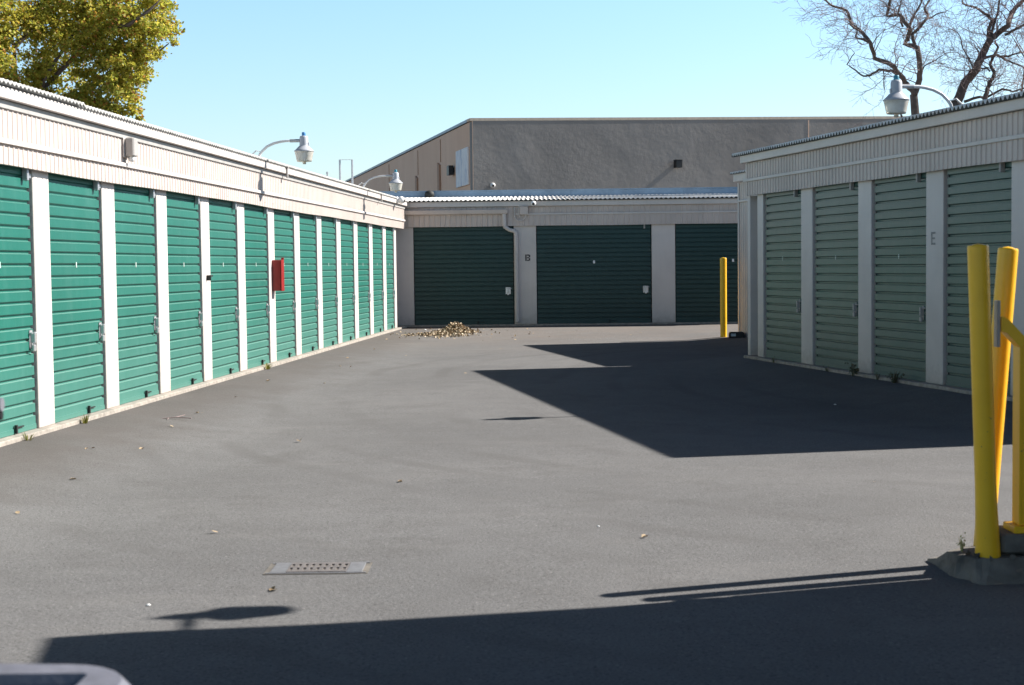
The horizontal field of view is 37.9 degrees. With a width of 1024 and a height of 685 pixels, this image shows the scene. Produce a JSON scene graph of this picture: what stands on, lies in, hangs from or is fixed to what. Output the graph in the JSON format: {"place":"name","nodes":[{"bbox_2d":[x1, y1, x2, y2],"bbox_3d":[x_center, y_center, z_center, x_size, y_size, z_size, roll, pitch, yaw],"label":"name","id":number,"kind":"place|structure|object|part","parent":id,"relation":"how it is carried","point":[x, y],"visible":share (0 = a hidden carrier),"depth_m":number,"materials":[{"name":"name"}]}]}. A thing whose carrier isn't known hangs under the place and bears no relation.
{"place":"outdoors","nodes":[
{"label":"outdoors","id":0,"kind":"place"},
{"bbox_2d":[0,323,1023,684],"bbox_3d":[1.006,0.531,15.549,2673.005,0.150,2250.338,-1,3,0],"label":"ground","id":1,"kind":"structure","parent":0,"point":[786,541],"depth_m":8.10,"materials":[{"name":"grey asphalt"}]},
{"bbox_2d":[0,398,4,419],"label":"pipe rail","id":2,"kind":"object","parent":1,"relation":"on","point":[2,404],"visible":1,"depth_m":3.51,"materials":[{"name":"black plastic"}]},
{"bbox_2d":[23,432,34,440],"bbox_3d":[-3.625,0.705,11.230,0.146,0.069,0.123,-1,3,0],"label":"weed","id":3,"kind":"object","parent":1,"relation":"on","point":[26,437],"visible":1,"depth_m":11.23,"materials":[{"name":"green plant"}]},
{"bbox_2d":[0,664,129,684],"bbox_3d":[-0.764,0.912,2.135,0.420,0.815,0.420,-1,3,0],"label":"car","id":4,"kind":"object","parent":1,"relation":"on","point":[43,674],"visible":1,"depth_m":2.25,"materials":[{"name":"silver metal"}]},
{"bbox_2d":[78,413,89,423],"bbox_3d":[-3.545,0.627,12.415,0.090,0.099,0.127,2,4,41],"label":"weed","id":5,"kind":"object","parent":1,"relation":"on","point":[85,420],"visible":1,"depth_m":12.40,"materials":[{"name":"green plant"}]},
{"bbox_2d":[0,0,184,121],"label":"leafy tree","id":6,"kind":"object","parent":1,"relation":"on","point":[81,30],"visible":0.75,"depth_m":34.30,"materials":[{"name":"green plant"}]},
{"bbox_2d":[162,415,190,419],"bbox_3d":[-2.932,0.654,13.050,0.220,0.025,0.150,-3,4,-34],"label":"twig","id":7,"kind":"object","parent":1,"relation":"on","point":[176,417],"visible":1,"depth_m":13.07,"materials":[{"name":"wood"}]},
{"bbox_2d":[0,78,408,446],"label":"storage building","id":8,"kind":"structure","parent":1,"relation":"on","point":[113,300],"depth_m":14.67,"materials":[{"name":"metal"}]},
{"bbox_2d":[0,164,36,437],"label":"roller door","id":9,"kind":"structure","parent":8,"relation":"in","point":[17,339],"depth_m":11.38,"materials":[{"name":"green metal"}]},
{"bbox_2d":[48,173,104,422],"bbox_3d":[-3.669,-0.414,12.644,0.071,2.074,1.201,0,3,4],"label":"roller door","id":10,"kind":"structure","parent":8,"relation":"in","point":[78,330],"depth_m":12.63,"materials":[{"name":"green metal"}]},
{"bbox_2d":[122,137,137,161],"bbox_3d":[-3.477,-1.758,13.620,0.098,0.225,0.160,0,3,4],"label":"wall light","id":11,"kind":"object","parent":8,"relation":"attached to","point":[130,148],"visible":1,"depth_m":13.56,"materials":[{"name":"paint"}]},
{"bbox_2d":[114,184,159,404],"bbox_3d":[-3.554,-0.495,14.191,0.071,2.074,1.201,0,3,4],"label":"roller door","id":12,"kind":"structure","parent":8,"relation":"in","point":[137,323],"depth_m":14.18,"materials":[{"name":"green metal"}]},
{"bbox_2d":[166,191,202,389],"bbox_3d":[-3.439,-0.576,15.739,0.071,2.074,1.201,0,3,4],"label":"roller door","id":13,"kind":"structure","parent":8,"relation":"in","point":[185,316],"depth_m":15.74,"materials":[{"name":"green metal"}]},
{"bbox_2d":[209,198,239,378],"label":"roller door","id":14,"kind":"structure","parent":8,"relation":"in","point":[224,312],"depth_m":17.30,"materials":[{"name":"green metal"}]},
{"bbox_2d":[244,203,269,368],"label":"roller door","id":15,"kind":"structure","parent":8,"relation":"in","point":[254,215],"depth_m":18.85,"materials":[{"name":"green metal"}]},
{"bbox_2d":[272,258,284,290],"bbox_3d":[-3.074,-0.896,19.655,0.133,0.439,0.158,0,3,4],"label":"extinguisher cabinet","id":16,"kind":"object","parent":8,"relation":"attached to","point":[277,275],"visible":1,"depth_m":19.58,"materials":[{"name":"red metal"}]},
{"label":"door","id":17,"kind":"part","parent":16,"relation":"part of","materials":[{"name":"red metal"}]},
{"bbox_2d":[252,132,313,163],"bbox_3d":[-2.942,-2.433,18.878,0.886,0.438,0.252,0,3,4],"label":"roof lamp","id":18,"kind":"object","parent":8,"relation":"attached to","point":[303,151],"visible":0.94,"depth_m":18.80,"materials":[{"name":"white metal"}]},
{"bbox_2d":[274,209,295,360],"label":"roller door","id":19,"kind":"structure","parent":8,"relation":"in","point":[285,304],"depth_m":20.47,"materials":[{"name":"green metal"}]},
{"bbox_2d":[299,213,318,353],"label":"roller door","id":20,"kind":"structure","parent":8,"relation":"in","point":[306,221],"depth_m":21.96,"materials":[{"name":"green metal"}]},
{"bbox_2d":[321,216,337,347],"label":"roller door","id":21,"kind":"structure","parent":8,"relation":"in","point":[330,300],"depth_m":23.52,"materials":[{"name":"green metal"}]},
{"bbox_2d":[340,219,355,341],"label":"roller door","id":22,"kind":"structure","parent":8,"relation":"in","point":[346,233],"depth_m":25.08,"materials":[{"name":"green metal"}]},
{"bbox_2d":[357,222,370,337],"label":"roller door","id":23,"kind":"structure","parent":8,"relation":"in","point":[362,228],"depth_m":26.63,"materials":[{"name":"green metal"}]},
{"bbox_2d":[372,224,383,332],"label":"roller door","id":24,"kind":"structure","parent":8,"relation":"in","point":[378,294],"depth_m":28.17,"materials":[{"name":"green metal"}]},
{"bbox_2d":[358,170,402,192],"bbox_3d":[-2.366,-2.827,26.368,0.886,0.438,0.252,0,3,4],"label":"roof lamp","id":25,"kind":"object","parent":8,"relation":"attached to","point":[395,183],"visible":0.93,"depth_m":26.29,"materials":[{"name":"white metal"}]},
{"bbox_2d":[385,226,394,329],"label":"roller door","id":26,"kind":"structure","parent":8,"relation":"in","point":[389,230],"depth_m":29.67,"materials":[{"name":"green metal"}]},
{"bbox_2d":[396,196,404,203],"bbox_3d":[-2.203,-2.830,29.655,0.166,0.150,0.149,0,3,4],"label":"security camera","id":27,"kind":"object","parent":8,"relation":"attached to","point":[400,199],"visible":1,"depth_m":29.60,"materials":[{"name":"white plastic"}]},
{"bbox_2d":[263,562,372,574],"bbox_3d":[-0.912,1.078,7.050,0.486,0.038,0.262,-1,3,0],"label":"drain grate","id":28,"kind":"object","parent":1,"relation":"on","point":[316,568],"visible":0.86,"depth_m":7.03,"materials":[{"name":"metal"}]},
{"bbox_2d":[390,321,492,337],"bbox_3d":[-1.256,-0.243,28.149,1.694,0.274,2.838,1,4,35],"label":"leaf pile","id":29,"kind":"object","parent":1,"relation":"on","point":[457,327],"visible":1,"depth_m":28.20,"materials":[{"name":"brown plant"}]},
{"bbox_2d":[379,187,737,326],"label":"storage building","id":30,"kind":"structure","parent":1,"relation":"on","point":[624,256],"depth_m":31.35,"materials":[{"name":"metal"}]},
{"bbox_2d":[339,159,352,183],"bbox_3d":[-3.647,-3.537,32.859,0.314,0.976,0.044,-1,3,0],"label":"ladder hoop","id":31,"kind":"object","parent":30,"relation":"on","point":[351,170],"visible":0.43,"depth_m":32.83,"materials":[{"name":"white metal"}]},
{"bbox_2d":[413,226,514,324],"bbox_3d":[-1.004,-1.434,31.450,2.110,2.120,0.180,-1,3,1],"label":"roller door","id":32,"kind":"structure","parent":30,"relation":"in","point":[464,275],"depth_m":31.42,"materials":[{"name":"green metal"}]},
{"bbox_2d":[520,206,527,214],"bbox_3d":[0.250,-2.756,31.169,0.170,0.170,0.102,-1,3,1],"label":"junction box","id":33,"kind":"object","parent":30,"relation":"attached to","point":[523,209],"visible":1,"depth_m":31.12,"materials":[{"name":"paint"}]},
{"bbox_2d":[536,224,651,323],"bbox_3d":[1.730,-1.463,31.393,2.416,2.120,0.180,-1,3,1],"label":"roller door","id":34,"kind":"structure","parent":30,"relation":"in","point":[586,273],"depth_m":31.36,"materials":[{"name":"green metal"}]},
{"bbox_2d":[675,223,737,321],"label":"roller door","id":35,"kind":"structure","parent":30,"relation":"in","point":[699,248],"depth_m":31.31,"materials":[{"name":"green metal"}]},
{"bbox_2d":[720,257,726,336],"bbox_3d":[3.651,-0.756,25.788,0.112,1.423,0.112,-1,3,0],"label":"bollard","id":36,"kind":"object","parent":1,"relation":"on","point":[723,296],"visible":0.97,"depth_m":25.74,"materials":[{"name":"yellow metal"}]},
{"bbox_2d":[728,332,744,337],"bbox_3d":[3.824,-0.131,25.427,0.260,0.100,0.164,0,3,4],"label":"bait box","id":37,"kind":"object","parent":1,"relation":"on","point":[736,334],"visible":1,"depth_m":25.35,"materials":[{"name":"black plastic"}]},
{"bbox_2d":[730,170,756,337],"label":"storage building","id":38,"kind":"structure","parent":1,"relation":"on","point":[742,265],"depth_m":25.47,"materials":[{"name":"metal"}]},
{"bbox_2d":[845,360,858,375],"bbox_3d":[3.776,0.281,16.531,0.146,0.196,0.147,2,4,41],"label":"weed","id":39,"kind":"object","parent":1,"relation":"on","point":[854,371],"visible":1,"depth_m":16.53,"materials":[{"name":"green plant"}]},
{"bbox_2d":[731,91,1023,401],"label":"storage building","id":40,"kind":"structure","parent":1,"relation":"on","point":[861,239],"depth_m":15.98,"materials":[{"name":"metal"}]},
{"bbox_2d":[766,189,800,361],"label":"roller door","id":41,"kind":"structure","parent":40,"relation":"in","point":[783,209],"depth_m":18.85,"materials":[{"name":"green metal"}]},
{"bbox_2d":[815,182,857,369],"bbox_3d":[3.789,-0.790,17.306,0.137,2.182,1.265,-1,3,-9],"label":"roller door","id":42,"kind":"structure","parent":40,"relation":"in","point":[836,237],"depth_m":17.28,"materials":[{"name":"green metal"}]},
{"bbox_2d":[874,172,925,381],"bbox_3d":[4.118,-0.713,15.749,0.137,2.182,1.250,-1,3,-9],"label":"roller door","id":43,"kind":"structure","parent":40,"relation":"in","point":[900,206],"depth_m":15.71,"materials":[{"name":"green metal"}]},
{"bbox_2d":[883,75,962,116],"bbox_3d":[4.011,-2.360,14.445,0.886,0.438,0.252,-1,3,-12],"label":"roof lamp","id":44,"kind":"object","parent":40,"relation":"attached to","point":[896,100],"visible":0.95,"depth_m":14.33,"materials":[{"name":"white metal"}]},
{"bbox_2d":[946,161,1011,394],"bbox_3d":[4.449,-0.636,14.178,0.137,2.182,1.246,-1,3,-9],"label":"roller door","id":45,"kind":"structure","parent":40,"relation":"in","point":[979,199],"depth_m":14.36,"materials":[{"name":"green metal"}]},
{"bbox_2d":[777,0,994,128],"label":"bare tree","id":46,"kind":"object","parent":1,"relation":"on","point":[911,33],"visible":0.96,"depth_m":34.68,"materials":[{"name":"brown plant"}]},
{"bbox_2d":[885,371,904,382],"bbox_3d":[4.001,0.351,15.580,0.211,0.149,0.198,-1,3,0],"label":"weed","id":47,"kind":"object","parent":1,"relation":"on","point":[894,379],"visible":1,"depth_m":15.57,"materials":[{"name":"green plant"}]},
{"bbox_2d":[903,0,1023,105],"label":"bare tree","id":48,"kind":"object","parent":1,"relation":"on","point":[969,77],"visible":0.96,"depth_m":35.63,"materials":[{"name":"brown plant"}]},
{"bbox_2d":[927,546,1023,584],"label":"concrete block","id":49,"kind":"structure","parent":1,"relation":"on","point":[969,564],"depth_m":6.37,"materials":[{"name":"grey concrete"}]},
{"bbox_2d":[956,532,965,551],"bbox_3d":[1.973,0.876,6.556,0.040,0.088,0.032,-1,3,0],"label":"weed","id":50,"kind":"object","parent":49,"relation":"on","point":[962,544],"visible":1,"depth_m":6.55,"materials":[{"name":"green plant"}]},
{"bbox_2d":[967,243,1000,557],"bbox_3d":[2.026,0.262,6.408,0.148,1.372,0.108,-1,3,0],"label":"bollard","id":51,"kind":"object","parent":49,"relation":"on","point":[987,540],"visible":0.99,"depth_m":6.38,"materials":[{"name":"yellow metal"}]},
{"bbox_2d":[973,246,1018,545],"bbox_3d":[2.174,0.261,6.714,0.194,1.382,0.088,-1,3,0],"label":"bollard","id":52,"kind":"object","parent":49,"relation":"on","point":[1005,276],"visible":0.59,"depth_m":6.67,"materials":[{"name":"yellow metal"}]},
{"bbox_2d":[999,525,1023,553],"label":"concrete pad","id":53,"kind":"object","parent":49,"relation":"on","point":[1011,542],"visible":0.43,"depth_m":6.42,"materials":[{"name":"grey concrete"}]},
{"bbox_2d":[994,300,1023,533],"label":"gate stop","id":54,"kind":"object","parent":53,"relation":"on","point":[1009,331],"visible":1,"depth_m":6.43,"materials":[{"name":"yellow paint"}]},
{"bbox_2d":[2,0,1023,180],"label":"sky","id":55,"kind":"structure","parent":0,"point":[367,82],"materials":[{"name":"blue"}]},
{"bbox_2d":[345,116,905,190],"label":"commercial building","id":56,"kind":"structure","parent":0,"point":[569,153],"depth_m":46.31,"materials":[{"name":"grey paint"}]},
{"bbox_2d":[447,165,453,175],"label":"wall light","id":57,"kind":"object","parent":56,"relation":"attached to","point":[450,170],"visible":1,"depth_m":47.55,"materials":[{"name":"black plastic"}]},
{"bbox_2d":[456,147,469,187],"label":"sign board","id":58,"kind":"object","parent":56,"relation":"attached to","point":[462,168],"visible":1,"depth_m":46.00,"materials":[{"name":"white metal"}]},
{"bbox_2d":[673,159,682,167],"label":"wall light","id":59,"kind":"object","parent":56,"relation":"attached to","point":[677,163],"visible":1,"depth_m":46.32,"materials":[{"name":"grey paint"}]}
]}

